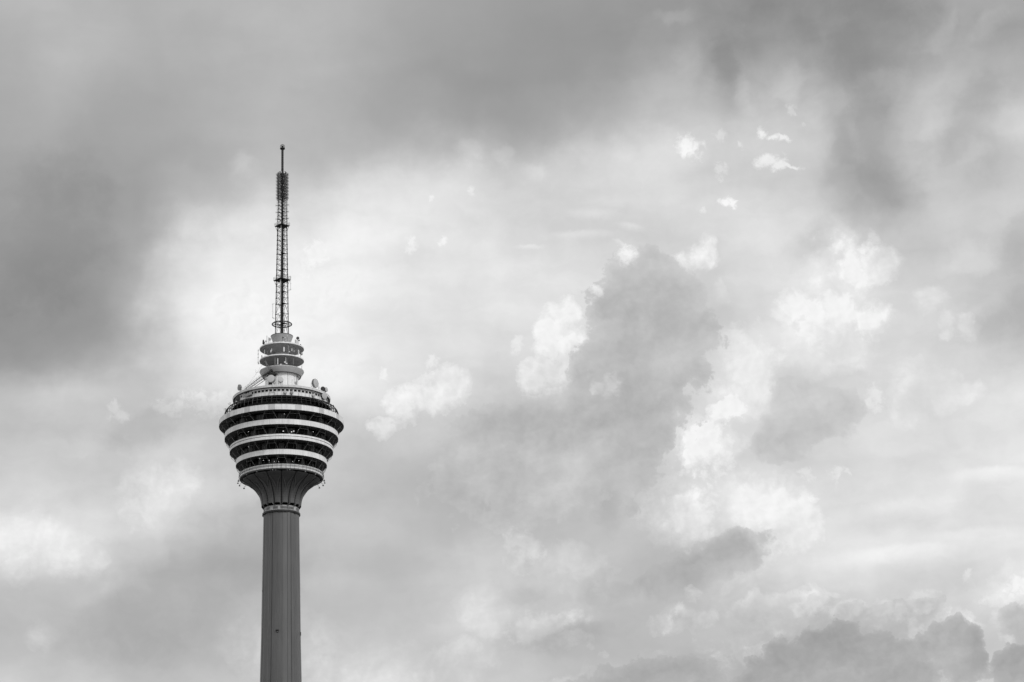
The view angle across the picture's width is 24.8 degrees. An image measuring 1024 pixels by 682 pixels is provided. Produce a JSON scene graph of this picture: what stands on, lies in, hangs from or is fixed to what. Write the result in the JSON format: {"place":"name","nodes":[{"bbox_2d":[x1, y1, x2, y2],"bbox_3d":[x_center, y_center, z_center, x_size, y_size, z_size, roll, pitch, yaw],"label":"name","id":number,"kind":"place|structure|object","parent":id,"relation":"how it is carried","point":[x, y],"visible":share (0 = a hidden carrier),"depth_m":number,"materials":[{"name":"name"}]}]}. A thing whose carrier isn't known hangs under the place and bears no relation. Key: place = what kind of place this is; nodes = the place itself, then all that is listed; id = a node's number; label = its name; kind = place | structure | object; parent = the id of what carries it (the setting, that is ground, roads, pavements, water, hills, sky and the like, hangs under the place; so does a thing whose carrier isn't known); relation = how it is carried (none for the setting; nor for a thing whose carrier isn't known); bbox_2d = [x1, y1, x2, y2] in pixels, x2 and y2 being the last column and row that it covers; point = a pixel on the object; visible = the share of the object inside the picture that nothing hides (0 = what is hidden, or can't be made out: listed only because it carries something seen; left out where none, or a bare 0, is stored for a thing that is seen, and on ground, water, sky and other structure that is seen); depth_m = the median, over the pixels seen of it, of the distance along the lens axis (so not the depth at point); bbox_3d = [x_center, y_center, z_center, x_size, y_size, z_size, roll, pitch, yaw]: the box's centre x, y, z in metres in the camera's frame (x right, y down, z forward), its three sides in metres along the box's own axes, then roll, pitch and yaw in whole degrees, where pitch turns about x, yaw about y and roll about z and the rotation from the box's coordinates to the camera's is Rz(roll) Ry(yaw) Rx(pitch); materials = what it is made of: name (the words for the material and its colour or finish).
{"place":"outdoors","nodes":[
{"label":"outdoors","id":0,"kind":"place"},
{"bbox_2d":[0,0,1023,681],"label":"sky","id":1,"kind":"structure","parent":0,"point":[650,340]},
{"label":"ground","id":2,"kind":"structure","parent":0,"visible":0},
{"bbox_2d":[219,144,343,681],"bbox_3d":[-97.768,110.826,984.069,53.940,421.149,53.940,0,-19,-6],"label":"communications tower","id":3,"kind":"structure","parent":2,"relation":"on","point":[280,443],"depth_m":989.24,"materials":[{"name":"concrete"}]},
{"bbox_2d":[243,391,251,397],"bbox_3d":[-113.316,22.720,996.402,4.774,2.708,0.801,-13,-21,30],"label":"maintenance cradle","id":4,"kind":"object","parent":3,"relation":"hanging from","point":[247,394],"visible":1,"depth_m":996.26,"materials":[{"name":"metal"}]},
{"bbox_2d":[245,361,277,388],"bbox_3d":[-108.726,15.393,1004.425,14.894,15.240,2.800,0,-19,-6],"label":"roof crane","id":5,"kind":"object","parent":3,"relation":"on","point":[270,372],"visible":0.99,"depth_m":1003.99,"materials":[{"name":"grey metal"}]},
{"bbox_2d":[267,375,274,384],"bbox_3d":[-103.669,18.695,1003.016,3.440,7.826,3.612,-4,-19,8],"label":"dish antenna","id":6,"kind":"object","parent":3,"relation":"on","point":[270,378],"visible":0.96,"depth_m":1002.13,"materials":[{"name":"grey metal"}]},
{"bbox_2d":[278,377,282,383],"bbox_3d":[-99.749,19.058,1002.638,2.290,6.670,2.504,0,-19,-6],"label":"dish antenna","id":7,"kind":"object","parent":3,"relation":"on","point":[280,380],"visible":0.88,"depth_m":1002.36,"materials":[{"name":"grey metal"}]},
{"bbox_2d":[311,379,318,387],"bbox_3d":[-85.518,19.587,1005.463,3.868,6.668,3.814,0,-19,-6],"label":"dish antenna","id":8,"kind":"object","parent":3,"relation":"on","point":[315,383],"visible":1,"depth_m":1004.98,"materials":[{"name":"grey metal"}]},
{"bbox_2d":[321,392,326,399],"bbox_3d":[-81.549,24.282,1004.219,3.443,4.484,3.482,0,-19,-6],"label":"dish antenna","id":9,"kind":"object","parent":3,"relation":"attached to","point":[324,396],"visible":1,"depth_m":1003.51,"materials":[{"name":"grey metal"}]}
]}

